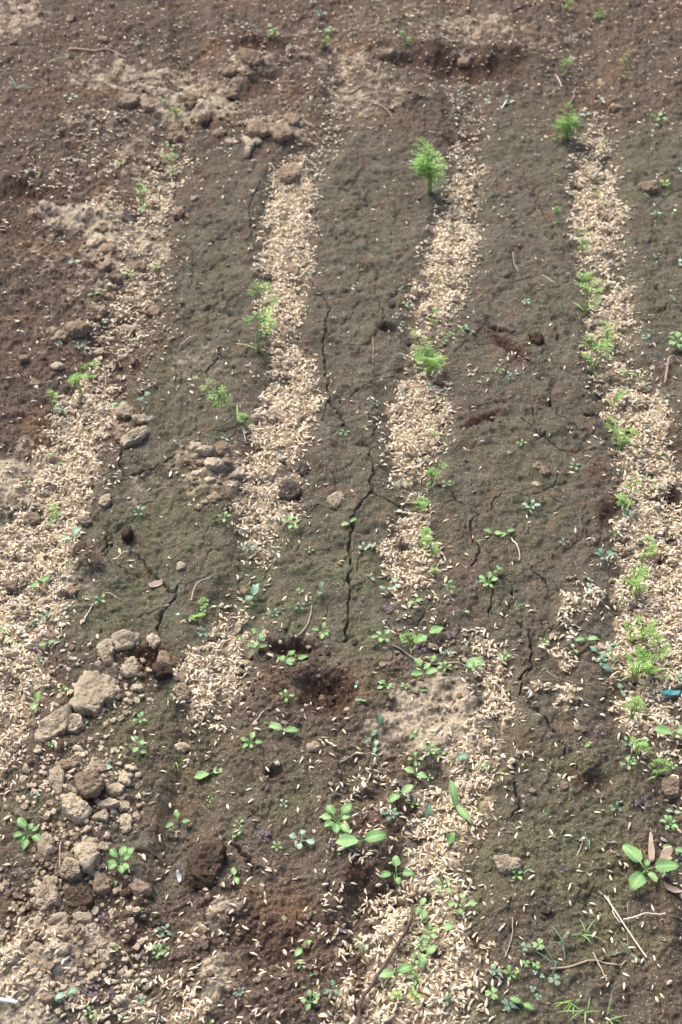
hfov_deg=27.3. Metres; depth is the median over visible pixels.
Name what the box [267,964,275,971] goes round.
soil crumb
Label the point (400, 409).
soil clod
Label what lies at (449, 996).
weed seedling
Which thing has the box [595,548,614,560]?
weed seedling
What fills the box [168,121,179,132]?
soil clod
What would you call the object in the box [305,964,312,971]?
soil crumb
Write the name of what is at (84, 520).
soil clod
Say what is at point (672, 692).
plastic scrap
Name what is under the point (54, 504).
weed seedling
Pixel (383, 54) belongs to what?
soil clod
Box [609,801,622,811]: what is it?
weed seedling
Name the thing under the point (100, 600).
weed seedling
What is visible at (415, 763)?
weed seedling
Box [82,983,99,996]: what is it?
clover seedling
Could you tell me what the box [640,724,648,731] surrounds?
soil clod
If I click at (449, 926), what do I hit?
weed seedling
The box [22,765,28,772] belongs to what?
soil crumb
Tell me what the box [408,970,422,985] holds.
weed seedling
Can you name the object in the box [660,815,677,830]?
weed seedling
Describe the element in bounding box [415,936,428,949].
weed seedling
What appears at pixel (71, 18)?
soil clod
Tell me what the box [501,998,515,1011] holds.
clover seedling
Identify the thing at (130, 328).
soil clod
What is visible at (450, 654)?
soil crumb
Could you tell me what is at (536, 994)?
clover seedling
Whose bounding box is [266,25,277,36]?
carrot seedling
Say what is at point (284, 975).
soil crumb
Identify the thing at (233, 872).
weed seedling
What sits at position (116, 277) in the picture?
soil clod
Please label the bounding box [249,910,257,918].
soil clod
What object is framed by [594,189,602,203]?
carrot seedling
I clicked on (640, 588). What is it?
carrot seedling
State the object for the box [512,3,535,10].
twig
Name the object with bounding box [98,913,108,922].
weed seedling
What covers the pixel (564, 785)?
soil clod
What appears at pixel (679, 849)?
weed seedling
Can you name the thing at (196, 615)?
carrot seedling
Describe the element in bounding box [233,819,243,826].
weed seedling
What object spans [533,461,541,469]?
soil clod
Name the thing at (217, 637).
soil clod
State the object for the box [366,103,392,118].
twig
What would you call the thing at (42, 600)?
soil clod
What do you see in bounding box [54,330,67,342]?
soil clod
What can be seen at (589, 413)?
soil clod
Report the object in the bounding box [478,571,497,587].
weed seedling
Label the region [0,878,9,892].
soil clod
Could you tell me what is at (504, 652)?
weed seedling
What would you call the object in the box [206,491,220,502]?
soil clod
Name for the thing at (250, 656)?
soil crumb
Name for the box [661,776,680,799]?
soil clod
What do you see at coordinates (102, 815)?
soil clod
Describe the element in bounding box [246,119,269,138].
soil clod
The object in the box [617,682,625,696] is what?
weed seedling
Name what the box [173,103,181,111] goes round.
soil clod
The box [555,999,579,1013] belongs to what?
grass tuft
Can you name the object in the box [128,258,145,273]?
soil clod
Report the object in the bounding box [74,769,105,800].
soil clod
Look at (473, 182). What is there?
soil clod
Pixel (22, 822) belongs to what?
weed seedling
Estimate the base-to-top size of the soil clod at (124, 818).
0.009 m
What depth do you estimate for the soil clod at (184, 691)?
1.57 m
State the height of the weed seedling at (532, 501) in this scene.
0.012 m
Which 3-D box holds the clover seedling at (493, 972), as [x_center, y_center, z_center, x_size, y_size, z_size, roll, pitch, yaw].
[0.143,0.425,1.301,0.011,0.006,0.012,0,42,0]
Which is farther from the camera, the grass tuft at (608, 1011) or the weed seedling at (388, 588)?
the weed seedling at (388, 588)
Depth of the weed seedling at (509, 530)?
1.76 m
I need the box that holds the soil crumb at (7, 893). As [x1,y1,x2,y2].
[3,889,11,896]
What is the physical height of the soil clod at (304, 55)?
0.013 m
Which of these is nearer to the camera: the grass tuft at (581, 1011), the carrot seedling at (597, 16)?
the grass tuft at (581, 1011)
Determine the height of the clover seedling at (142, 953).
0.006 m
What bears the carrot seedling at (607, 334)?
on the ground
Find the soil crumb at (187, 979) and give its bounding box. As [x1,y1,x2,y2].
[183,976,190,981]
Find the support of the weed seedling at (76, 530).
on the ground
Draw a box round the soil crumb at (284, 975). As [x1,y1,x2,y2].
[281,972,287,978]
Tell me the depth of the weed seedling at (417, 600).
1.68 m
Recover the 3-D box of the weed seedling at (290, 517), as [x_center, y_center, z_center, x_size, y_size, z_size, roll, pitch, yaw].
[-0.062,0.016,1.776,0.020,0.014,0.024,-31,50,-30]
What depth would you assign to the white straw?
1.28 m
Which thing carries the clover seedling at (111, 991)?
on the ground
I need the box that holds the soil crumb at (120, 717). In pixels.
[117,715,123,721]
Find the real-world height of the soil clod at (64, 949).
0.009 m
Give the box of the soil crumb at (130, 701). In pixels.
[128,698,133,704]
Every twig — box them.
[71,47,126,57]
[298,606,311,635]
[339,78,373,93]
[340,744,385,762]
[356,908,413,1023]
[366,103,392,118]
[393,645,473,668]
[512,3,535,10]
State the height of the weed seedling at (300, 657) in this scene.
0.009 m
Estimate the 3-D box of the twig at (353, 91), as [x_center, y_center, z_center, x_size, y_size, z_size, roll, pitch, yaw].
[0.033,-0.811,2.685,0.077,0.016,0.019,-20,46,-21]
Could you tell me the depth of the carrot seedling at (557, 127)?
2.51 m
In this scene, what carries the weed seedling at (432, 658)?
on the ground
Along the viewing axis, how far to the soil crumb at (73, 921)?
1.34 m
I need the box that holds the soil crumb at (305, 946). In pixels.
[301,942,309,949]
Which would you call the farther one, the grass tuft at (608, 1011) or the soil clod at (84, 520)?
the soil clod at (84, 520)
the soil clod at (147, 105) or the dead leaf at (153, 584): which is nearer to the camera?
the dead leaf at (153, 584)
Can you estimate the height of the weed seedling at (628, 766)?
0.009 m
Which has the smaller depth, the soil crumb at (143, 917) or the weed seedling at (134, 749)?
the soil crumb at (143, 917)
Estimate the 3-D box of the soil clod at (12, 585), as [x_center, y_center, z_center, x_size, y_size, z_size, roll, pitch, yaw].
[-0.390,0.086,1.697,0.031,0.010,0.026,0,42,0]
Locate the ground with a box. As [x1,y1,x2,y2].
[0,0,681,1023]
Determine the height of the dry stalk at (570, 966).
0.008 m
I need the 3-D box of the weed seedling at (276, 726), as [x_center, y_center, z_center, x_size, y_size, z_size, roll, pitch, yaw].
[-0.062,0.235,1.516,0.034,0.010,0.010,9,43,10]
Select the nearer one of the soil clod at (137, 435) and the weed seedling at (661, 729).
the weed seedling at (661, 729)
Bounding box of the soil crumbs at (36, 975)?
[0,1,680,1023]
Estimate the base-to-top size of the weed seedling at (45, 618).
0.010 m
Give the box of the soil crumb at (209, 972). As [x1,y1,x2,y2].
[205,969,213,976]
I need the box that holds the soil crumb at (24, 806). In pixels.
[20,804,28,809]
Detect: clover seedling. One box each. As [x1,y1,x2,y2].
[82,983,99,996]
[105,988,115,997]
[136,951,145,959]
[256,829,270,841]
[357,811,368,817]
[383,604,393,610]
[414,645,425,652]
[446,631,457,637]
[468,579,477,589]
[485,987,497,999]
[490,964,500,975]
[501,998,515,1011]
[521,942,530,951]
[521,960,539,968]
[529,986,541,999]
[532,938,544,949]
[548,974,559,985]
[593,729,604,736]
[635,796,650,806]
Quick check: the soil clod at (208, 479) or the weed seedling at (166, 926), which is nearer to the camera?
the weed seedling at (166, 926)
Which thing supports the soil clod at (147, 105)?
on the ground
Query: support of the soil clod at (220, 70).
on the ground
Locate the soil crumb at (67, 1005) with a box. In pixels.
[64,1002,70,1011]
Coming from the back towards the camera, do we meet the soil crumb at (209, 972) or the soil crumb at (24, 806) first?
the soil crumb at (24, 806)
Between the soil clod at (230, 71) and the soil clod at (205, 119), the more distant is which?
the soil clod at (230, 71)
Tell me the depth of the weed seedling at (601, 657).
1.59 m
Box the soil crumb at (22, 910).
[19,906,25,914]
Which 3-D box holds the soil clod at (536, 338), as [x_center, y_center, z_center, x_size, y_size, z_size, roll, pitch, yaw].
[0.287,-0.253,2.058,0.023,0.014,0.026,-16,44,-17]
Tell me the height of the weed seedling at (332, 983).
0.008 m
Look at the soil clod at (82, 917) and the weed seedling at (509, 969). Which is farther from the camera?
the soil clod at (82, 917)
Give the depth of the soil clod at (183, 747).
1.52 m
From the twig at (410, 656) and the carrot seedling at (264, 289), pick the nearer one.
the twig at (410, 656)
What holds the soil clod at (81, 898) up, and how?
on the ground
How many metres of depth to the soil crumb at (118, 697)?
1.56 m
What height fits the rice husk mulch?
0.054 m
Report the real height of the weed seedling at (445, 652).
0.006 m
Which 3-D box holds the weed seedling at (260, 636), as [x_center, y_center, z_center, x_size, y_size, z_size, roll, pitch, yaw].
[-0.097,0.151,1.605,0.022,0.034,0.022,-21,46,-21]
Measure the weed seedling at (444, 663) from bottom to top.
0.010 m
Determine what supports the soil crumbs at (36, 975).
on the ground
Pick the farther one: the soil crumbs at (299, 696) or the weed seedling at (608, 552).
the weed seedling at (608, 552)
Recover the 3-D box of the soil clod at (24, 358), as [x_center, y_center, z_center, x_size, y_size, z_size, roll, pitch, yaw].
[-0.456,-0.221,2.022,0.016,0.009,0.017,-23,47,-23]
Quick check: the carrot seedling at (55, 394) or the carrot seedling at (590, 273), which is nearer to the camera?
the carrot seedling at (55, 394)
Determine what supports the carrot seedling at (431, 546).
on the ground
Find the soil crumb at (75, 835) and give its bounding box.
[72,832,79,840]
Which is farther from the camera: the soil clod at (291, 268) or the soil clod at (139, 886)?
the soil clod at (291, 268)
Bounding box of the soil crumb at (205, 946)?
[201,942,208,950]
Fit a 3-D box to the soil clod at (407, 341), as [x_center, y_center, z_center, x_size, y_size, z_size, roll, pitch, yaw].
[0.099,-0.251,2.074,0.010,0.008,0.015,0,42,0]
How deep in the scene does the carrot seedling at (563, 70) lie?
2.71 m
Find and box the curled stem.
[664,355,679,383]
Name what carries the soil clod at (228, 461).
on the ground
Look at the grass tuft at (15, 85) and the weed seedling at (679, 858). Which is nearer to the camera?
the weed seedling at (679, 858)
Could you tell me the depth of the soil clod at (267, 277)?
2.20 m
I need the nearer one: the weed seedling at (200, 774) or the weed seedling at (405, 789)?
the weed seedling at (405, 789)
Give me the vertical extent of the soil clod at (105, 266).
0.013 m
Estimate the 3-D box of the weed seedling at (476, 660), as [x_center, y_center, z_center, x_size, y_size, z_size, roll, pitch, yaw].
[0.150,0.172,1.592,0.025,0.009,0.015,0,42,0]
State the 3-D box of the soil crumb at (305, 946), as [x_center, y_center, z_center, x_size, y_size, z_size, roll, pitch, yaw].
[-0.033,0.410,1.327,0.009,0.005,0.008,24,47,24]
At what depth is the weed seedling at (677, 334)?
2.05 m
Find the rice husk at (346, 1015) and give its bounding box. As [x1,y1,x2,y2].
[339,1013,349,1017]
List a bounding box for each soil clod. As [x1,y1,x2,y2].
[0,817,6,825]
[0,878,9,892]
[5,575,30,591]
[9,39,17,44]
[18,475,32,482]
[19,354,29,363]
[21,512,41,528]
[28,941,40,952]
[30,378,39,385]
[33,879,60,911]
[34,922,46,928]
[35,704,71,742]
[37,352,45,360]
[37,597,50,604]
[37,832,55,858]
[39,200,55,211]
[39,989,55,1004]
[43,960,57,971]
[45,799,53,806]
[46,876,58,884]
[48,765,64,794]
[48,912,70,924]
[50,362,64,370]
[53,942,70,956]
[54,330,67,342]
[55,759,79,771]
[59,857,81,881]
[59,927,70,940]
[60,792,92,823]
[60,851,73,860]
[64,585,80,598]
[64,885,94,915]
[65,319,89,338]
[66,14,75,22]
[66,713,84,734]
[68,670,119,718]
[69,924,81,935]
[72,911,92,924]
[73,541,85,554]
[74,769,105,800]
[74,841,100,875]
[74,958,84,967]
[76,515,92,526]
[83,837,98,842]
[84,760,110,772]
[86,232,106,248]
[92,347,104,355]
[92,809,108,822]
[92,872,111,895]
[95,305,106,314]
[96,638,114,665]
[97,35,108,43]
[97,797,119,809]
[97,939,109,948]
[98,493,110,507]
[98,841,109,851]
[99,260,112,273]
[101,242,115,254]
[103,270,123,285]
[105,783,125,796]
[111,629,140,651]
[113,423,129,443]
[115,403,133,419]
[117,93,140,109]
[118,802,129,811]
[119,772,133,786]
[119,813,131,825]
[119,887,132,897]
[120,425,148,447]
[120,656,139,677]
[121,324,134,335]
[121,525,133,544]
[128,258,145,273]
[128,878,151,896]
[130,684,143,692]
[131,413,155,424]
[139,99,157,113]
[146,633,160,649]
[147,305,160,316]
[152,661,172,680]
[156,650,170,663]
[166,131,181,144]
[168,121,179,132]
[172,207,184,219]
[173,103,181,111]
[174,683,192,701]
[175,742,190,754]
[176,561,185,571]
[176,653,186,660]
[181,91,202,108]
[184,121,193,130]
[184,841,226,889]
[187,441,202,452]
[190,116,199,123]
[190,195,198,201]
[191,470,198,476]
[195,459,203,466]
[196,445,213,456]
[199,114,211,125]
[201,499,208,504]
[204,457,221,471]
[204,476,215,483]
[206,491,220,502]
[207,634,220,642]
[212,128,226,137]
[215,440,229,455]
[217,67,223,73]
[222,65,237,77]
[222,88,237,100]
[222,457,232,466]
[225,138,237,145]
[231,467,244,478]
[234,623,241,633]
[238,48,261,66]
[240,136,254,157]
[240,586,247,596]
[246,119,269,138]
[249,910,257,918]
[252,137,261,145]
[257,629,266,642]
[264,274,272,281]
[271,112,282,121]
[271,125,293,143]
[275,162,303,183]
[277,479,301,502]
[283,111,301,126]
[284,263,299,275]
[294,461,308,476]
[297,118,305,127]
[298,51,308,59]
[306,741,320,752]
[327,491,344,508]
[351,638,358,645]
[376,48,394,59]
[378,661,387,668]
[388,299,394,307]
[395,405,405,416]
[405,338,410,345]
[410,603,419,607]
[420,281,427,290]
[427,643,438,650]
[457,54,470,67]
[460,646,468,654]
[466,178,478,188]
[474,636,481,640]
[484,166,492,174]
[493,854,521,874]
[528,331,543,345]
[531,481,538,486]
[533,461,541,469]
[539,466,550,476]
[541,906,551,915]
[560,781,568,790]
[583,409,594,416]
[597,80,604,85]
[607,450,616,457]
[609,103,623,112]
[627,555,636,561]
[638,180,658,195]
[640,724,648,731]
[644,552,660,563]
[657,434,667,442]
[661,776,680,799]
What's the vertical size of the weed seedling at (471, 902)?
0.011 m
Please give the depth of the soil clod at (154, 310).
2.13 m
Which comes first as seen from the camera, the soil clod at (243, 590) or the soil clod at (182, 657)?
the soil clod at (182, 657)
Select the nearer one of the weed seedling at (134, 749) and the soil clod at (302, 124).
the weed seedling at (134, 749)
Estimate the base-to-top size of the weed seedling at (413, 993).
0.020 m
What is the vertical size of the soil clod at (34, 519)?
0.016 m
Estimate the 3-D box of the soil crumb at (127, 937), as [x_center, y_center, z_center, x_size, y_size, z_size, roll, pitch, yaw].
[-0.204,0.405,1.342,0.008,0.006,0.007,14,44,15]
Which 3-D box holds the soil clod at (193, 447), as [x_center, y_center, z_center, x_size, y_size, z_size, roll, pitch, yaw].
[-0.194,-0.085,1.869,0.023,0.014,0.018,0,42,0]
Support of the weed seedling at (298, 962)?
on the ground
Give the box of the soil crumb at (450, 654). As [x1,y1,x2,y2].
[448,652,454,657]
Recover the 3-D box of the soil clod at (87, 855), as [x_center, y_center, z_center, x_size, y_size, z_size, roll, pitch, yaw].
[-0.251,0.341,1.389,0.027,0.018,0.035,0,42,0]
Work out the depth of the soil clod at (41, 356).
2.03 m
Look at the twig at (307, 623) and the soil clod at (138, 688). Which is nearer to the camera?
the soil clod at (138, 688)
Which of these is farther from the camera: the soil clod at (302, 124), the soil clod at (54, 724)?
the soil clod at (302, 124)
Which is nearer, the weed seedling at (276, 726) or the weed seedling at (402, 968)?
the weed seedling at (402, 968)
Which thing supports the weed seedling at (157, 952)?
on the ground
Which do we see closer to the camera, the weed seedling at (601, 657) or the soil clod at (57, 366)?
the weed seedling at (601, 657)
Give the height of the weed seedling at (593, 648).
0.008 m
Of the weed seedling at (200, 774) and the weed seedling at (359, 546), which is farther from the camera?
the weed seedling at (359, 546)
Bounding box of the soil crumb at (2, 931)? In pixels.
[0,929,7,936]
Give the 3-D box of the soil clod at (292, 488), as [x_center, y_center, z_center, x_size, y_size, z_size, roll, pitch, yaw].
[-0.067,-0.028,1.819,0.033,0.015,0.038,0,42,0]
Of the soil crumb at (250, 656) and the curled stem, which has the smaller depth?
the soil crumb at (250, 656)
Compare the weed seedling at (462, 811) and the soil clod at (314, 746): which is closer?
the weed seedling at (462, 811)
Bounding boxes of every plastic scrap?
[176,870,180,881]
[660,689,680,695]
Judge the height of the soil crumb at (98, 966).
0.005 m
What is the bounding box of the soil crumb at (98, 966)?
[95,963,102,969]
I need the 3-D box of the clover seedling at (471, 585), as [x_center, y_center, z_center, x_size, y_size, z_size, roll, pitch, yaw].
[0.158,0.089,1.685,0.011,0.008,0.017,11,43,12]
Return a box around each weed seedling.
[12,817,40,849]
[27,640,37,649]
[30,575,49,587]
[30,691,40,709]
[38,639,55,646]
[39,612,51,620]
[48,501,58,510]
[54,987,77,998]
[61,526,81,540]
[84,1006,95,1018]
[94,594,104,603]
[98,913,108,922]
[107,845,133,872]
[132,711,146,723]
[132,736,146,759]
[133,505,144,515]
[135,994,146,1003]
[137,391,149,410]
[152,945,165,958]
[153,1010,163,1021]
[156,923,171,937]
[166,809,189,827]
[194,767,221,778]
[196,626,207,636]
[218,511,230,521]
[231,867,238,884]
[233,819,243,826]
[233,987,244,996]
[240,732,261,747]
[241,544,256,551]
[245,583,258,599]
[246,628,266,657]
[266,608,279,616]
[269,723,298,731]
[271,841,282,850]
[277,650,294,670]
[279,689,294,701]
[281,515,299,528]
[286,654,307,661]
[289,829,314,848]
[294,940,310,956]
[296,960,305,968]
[300,989,319,1010]
[312,622,329,638]
[314,10,326,15]
[317,581,323,594]
[321,802,351,833]
[323,979,338,993]
[336,830,386,846]
[341,517,356,525]
[358,542,371,549]
[364,730,376,742]
[371,629,389,641]
[372,740,378,752]
[377,680,392,688]
[377,714,383,726]
[378,963,413,977]
[379,585,393,589]
[380,855,413,883]
[381,808,399,820]
[388,784,412,801]
[390,989,401,1000]
[395,478,406,486]
[404,766,426,777]
[407,598,422,603]
[407,751,423,765]
[407,988,421,1002]
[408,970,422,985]
[411,668,438,676]
[411,953,424,964]
[414,625,442,643]
[414,658,422,668]
[414,897,425,914]
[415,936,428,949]
[417,943,435,967]
[419,909,426,922]
[422,742,439,755]
[422,923,436,939]
[424,655,435,668]
[424,803,432,818]
[435,877,451,892]
[437,661,451,670]
[439,922,454,931]
[440,649,451,654]
[442,993,454,1005]
[443,580,455,595]
[446,832,454,843]
[448,893,475,914]
[449,780,472,824]
[454,753,469,759]
[463,657,483,669]
[471,661,481,670]
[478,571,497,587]
[478,763,487,769]
[483,529,502,534]
[497,650,511,660]
[501,528,514,536]
[503,965,519,980]
[510,996,533,1009]
[512,870,522,879]
[522,499,540,509]
[574,635,597,641]
[590,646,606,655]
[593,655,607,664]
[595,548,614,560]
[599,664,612,672]
[607,647,615,658]
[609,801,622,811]
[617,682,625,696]
[619,369,635,376]
[620,757,636,769]
[621,737,631,746]
[622,509,635,516]
[622,843,679,890]
[651,112,667,121]
[654,725,681,739]
[659,179,670,185]
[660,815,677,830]
[661,844,681,852]
[666,808,680,812]
[669,331,681,348]
[674,850,681,862]
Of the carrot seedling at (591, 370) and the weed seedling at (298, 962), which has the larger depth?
the carrot seedling at (591, 370)
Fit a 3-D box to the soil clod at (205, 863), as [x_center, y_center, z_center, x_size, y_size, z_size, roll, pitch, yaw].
[-0.134,0.349,1.395,0.041,0.025,0.053,0,42,0]
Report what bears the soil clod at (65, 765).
on the ground
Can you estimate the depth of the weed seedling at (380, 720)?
1.52 m
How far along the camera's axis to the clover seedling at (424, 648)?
1.62 m
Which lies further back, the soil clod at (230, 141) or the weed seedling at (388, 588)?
the soil clod at (230, 141)
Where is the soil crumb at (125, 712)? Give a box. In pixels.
[122,710,128,716]
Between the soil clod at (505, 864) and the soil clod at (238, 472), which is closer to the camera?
the soil clod at (505, 864)
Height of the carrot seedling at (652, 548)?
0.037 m
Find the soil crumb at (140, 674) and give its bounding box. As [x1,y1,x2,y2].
[137,672,143,677]
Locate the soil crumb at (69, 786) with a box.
[67,784,72,791]
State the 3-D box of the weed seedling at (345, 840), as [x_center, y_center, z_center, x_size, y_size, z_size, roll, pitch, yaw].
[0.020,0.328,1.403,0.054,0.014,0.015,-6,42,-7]
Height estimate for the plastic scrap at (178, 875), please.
0.006 m
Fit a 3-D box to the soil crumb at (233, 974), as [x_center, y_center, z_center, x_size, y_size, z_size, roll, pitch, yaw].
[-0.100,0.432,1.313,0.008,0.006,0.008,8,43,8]
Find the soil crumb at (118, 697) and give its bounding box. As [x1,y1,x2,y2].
[114,694,121,699]
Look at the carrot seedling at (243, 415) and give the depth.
1.90 m
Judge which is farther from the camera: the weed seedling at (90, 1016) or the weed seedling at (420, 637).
the weed seedling at (420, 637)
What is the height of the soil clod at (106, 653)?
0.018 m
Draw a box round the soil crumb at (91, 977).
[87,973,94,980]
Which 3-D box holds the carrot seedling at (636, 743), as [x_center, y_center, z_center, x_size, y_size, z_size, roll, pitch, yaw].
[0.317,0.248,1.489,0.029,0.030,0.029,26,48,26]
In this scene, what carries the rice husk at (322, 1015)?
on the ground
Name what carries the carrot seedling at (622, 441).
on the ground
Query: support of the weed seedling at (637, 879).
on the ground
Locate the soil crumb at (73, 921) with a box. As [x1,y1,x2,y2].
[71,918,76,924]
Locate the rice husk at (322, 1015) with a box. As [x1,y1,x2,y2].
[318,1013,327,1017]
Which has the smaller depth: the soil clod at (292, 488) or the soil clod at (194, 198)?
the soil clod at (292, 488)
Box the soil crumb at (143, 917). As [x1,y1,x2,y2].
[139,914,146,919]
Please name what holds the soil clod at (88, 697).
on the ground
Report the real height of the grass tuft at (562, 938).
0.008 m
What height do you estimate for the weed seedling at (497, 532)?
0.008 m
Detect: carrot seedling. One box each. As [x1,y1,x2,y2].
[46,389,57,412]
[46,510,60,521]
[65,372,86,399]
[80,360,100,381]
[133,182,152,204]
[161,152,178,174]
[171,107,179,117]
[188,597,209,622]
[192,376,237,423]
[234,309,276,352]
[236,413,255,427]
[246,280,279,320]
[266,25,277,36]
[399,631,419,651]
[400,30,410,44]
[409,137,457,193]
[409,330,453,375]
[411,496,429,513]
[412,527,430,545]
[421,535,439,555]
[424,461,447,485]
[426,307,437,325]
[427,566,439,574]
[551,206,560,223]
[552,102,581,139]
[552,126,563,140]
[559,56,574,76]
[561,0,575,10]
[571,273,605,315]
[578,228,590,252]
[579,271,592,284]
[579,334,614,377]
[594,6,606,21]
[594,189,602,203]
[598,319,615,344]
[605,416,628,439]
[607,390,624,408]
[613,428,638,449]
[614,477,643,512]
[617,564,649,598]
[619,52,629,68]
[622,646,655,679]
[623,621,644,641]
[623,695,646,720]
[627,577,649,594]
[629,736,651,755]
[634,647,662,678]
[635,613,659,642]
[637,634,677,673]
[640,534,657,562]
[648,758,671,778]
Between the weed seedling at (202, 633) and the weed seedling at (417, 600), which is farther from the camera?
the weed seedling at (417, 600)
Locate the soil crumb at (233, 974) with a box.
[230,972,237,977]
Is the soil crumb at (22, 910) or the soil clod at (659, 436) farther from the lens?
the soil clod at (659, 436)
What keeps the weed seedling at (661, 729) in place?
on the ground
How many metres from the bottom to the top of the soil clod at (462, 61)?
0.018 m
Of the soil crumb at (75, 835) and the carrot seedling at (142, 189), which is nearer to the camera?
the soil crumb at (75, 835)
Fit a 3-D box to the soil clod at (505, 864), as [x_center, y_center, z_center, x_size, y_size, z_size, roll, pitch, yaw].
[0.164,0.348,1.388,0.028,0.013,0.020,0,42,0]
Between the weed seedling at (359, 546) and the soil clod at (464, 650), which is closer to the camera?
the soil clod at (464, 650)
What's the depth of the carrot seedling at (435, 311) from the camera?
2.08 m
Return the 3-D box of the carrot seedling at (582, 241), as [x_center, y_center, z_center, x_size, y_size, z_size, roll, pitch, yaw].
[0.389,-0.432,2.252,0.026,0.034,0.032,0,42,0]
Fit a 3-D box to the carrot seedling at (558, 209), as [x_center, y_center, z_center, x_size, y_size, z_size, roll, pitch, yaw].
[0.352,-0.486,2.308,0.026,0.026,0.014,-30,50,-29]
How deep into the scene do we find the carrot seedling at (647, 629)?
1.60 m
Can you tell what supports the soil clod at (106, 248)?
on the ground
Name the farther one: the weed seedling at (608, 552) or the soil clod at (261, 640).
the weed seedling at (608, 552)
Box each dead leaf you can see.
[148,579,162,587]
[659,846,672,859]
[664,883,681,892]
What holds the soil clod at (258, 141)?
on the ground
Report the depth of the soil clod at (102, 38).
2.82 m
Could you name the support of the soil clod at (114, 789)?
on the ground
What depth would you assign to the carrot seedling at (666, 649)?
1.56 m
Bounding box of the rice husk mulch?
[0,0,681,1023]
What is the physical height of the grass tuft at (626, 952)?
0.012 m
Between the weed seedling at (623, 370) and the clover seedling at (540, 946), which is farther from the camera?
the weed seedling at (623, 370)
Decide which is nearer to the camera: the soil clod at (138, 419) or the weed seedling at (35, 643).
the weed seedling at (35, 643)
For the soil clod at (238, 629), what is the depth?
1.66 m
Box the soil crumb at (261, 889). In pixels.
[258,887,264,893]
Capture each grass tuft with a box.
[5,76,29,90]
[538,943,556,974]
[550,925,569,956]
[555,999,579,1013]
[560,997,592,1023]
[572,920,601,940]
[579,834,589,850]
[606,993,625,1023]
[609,940,642,962]
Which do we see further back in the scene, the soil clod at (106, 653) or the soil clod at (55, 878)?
the soil clod at (106, 653)
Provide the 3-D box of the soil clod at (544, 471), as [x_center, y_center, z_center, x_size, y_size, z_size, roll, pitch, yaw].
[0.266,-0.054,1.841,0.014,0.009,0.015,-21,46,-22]
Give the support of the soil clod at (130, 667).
on the ground
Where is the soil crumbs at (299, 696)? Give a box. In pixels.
[240,627,352,737]
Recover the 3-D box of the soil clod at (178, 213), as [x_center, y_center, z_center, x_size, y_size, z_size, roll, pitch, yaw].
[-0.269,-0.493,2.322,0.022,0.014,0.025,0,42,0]
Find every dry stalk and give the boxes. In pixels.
[59,842,61,867]
[504,917,512,956]
[551,959,625,969]
[592,952,606,980]
[604,895,647,957]
[623,912,665,919]
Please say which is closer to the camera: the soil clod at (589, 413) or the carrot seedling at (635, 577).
the carrot seedling at (635, 577)
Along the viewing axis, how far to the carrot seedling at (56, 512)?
1.78 m
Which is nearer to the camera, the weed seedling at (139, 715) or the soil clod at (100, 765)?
the soil clod at (100, 765)
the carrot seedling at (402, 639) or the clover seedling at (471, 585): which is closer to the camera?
the carrot seedling at (402, 639)
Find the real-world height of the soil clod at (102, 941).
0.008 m
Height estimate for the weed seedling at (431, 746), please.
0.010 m
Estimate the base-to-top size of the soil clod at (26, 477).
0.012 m
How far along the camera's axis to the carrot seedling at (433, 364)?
1.98 m
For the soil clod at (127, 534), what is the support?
on the ground
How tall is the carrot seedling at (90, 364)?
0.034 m
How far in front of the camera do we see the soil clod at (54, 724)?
1.52 m
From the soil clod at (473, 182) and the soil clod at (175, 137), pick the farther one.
the soil clod at (175, 137)
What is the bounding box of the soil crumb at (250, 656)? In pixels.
[247,653,252,659]
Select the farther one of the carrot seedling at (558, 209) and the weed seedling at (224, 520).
the carrot seedling at (558, 209)
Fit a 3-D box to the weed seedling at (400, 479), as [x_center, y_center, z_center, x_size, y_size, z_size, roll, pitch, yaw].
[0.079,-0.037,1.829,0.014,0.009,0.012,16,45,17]
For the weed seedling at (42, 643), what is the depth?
1.63 m
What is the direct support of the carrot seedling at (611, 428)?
on the ground
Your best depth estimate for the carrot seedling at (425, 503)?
1.78 m
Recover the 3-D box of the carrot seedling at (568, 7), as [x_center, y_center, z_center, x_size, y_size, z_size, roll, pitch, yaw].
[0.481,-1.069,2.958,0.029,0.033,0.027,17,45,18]
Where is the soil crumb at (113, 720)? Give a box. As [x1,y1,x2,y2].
[109,717,116,723]
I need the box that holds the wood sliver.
[648,828,654,862]
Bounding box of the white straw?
[0,998,17,1004]
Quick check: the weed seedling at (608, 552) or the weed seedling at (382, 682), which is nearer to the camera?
the weed seedling at (382, 682)
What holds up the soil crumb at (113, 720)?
on the ground
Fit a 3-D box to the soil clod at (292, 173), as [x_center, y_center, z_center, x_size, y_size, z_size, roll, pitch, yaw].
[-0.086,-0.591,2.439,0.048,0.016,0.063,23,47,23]
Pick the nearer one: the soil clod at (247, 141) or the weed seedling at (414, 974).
the weed seedling at (414, 974)
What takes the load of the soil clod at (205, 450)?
on the ground
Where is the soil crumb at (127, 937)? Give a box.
[123,934,130,941]
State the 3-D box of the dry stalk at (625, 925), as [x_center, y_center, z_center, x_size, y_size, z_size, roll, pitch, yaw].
[0.271,0.395,1.342,0.002,0.004,0.075,-16,45,-17]
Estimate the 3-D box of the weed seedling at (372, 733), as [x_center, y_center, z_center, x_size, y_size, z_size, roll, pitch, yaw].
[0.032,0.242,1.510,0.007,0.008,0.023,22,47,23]
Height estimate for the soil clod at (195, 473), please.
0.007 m
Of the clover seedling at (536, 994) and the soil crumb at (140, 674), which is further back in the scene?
the soil crumb at (140, 674)
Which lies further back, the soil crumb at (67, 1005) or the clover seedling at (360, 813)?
the clover seedling at (360, 813)

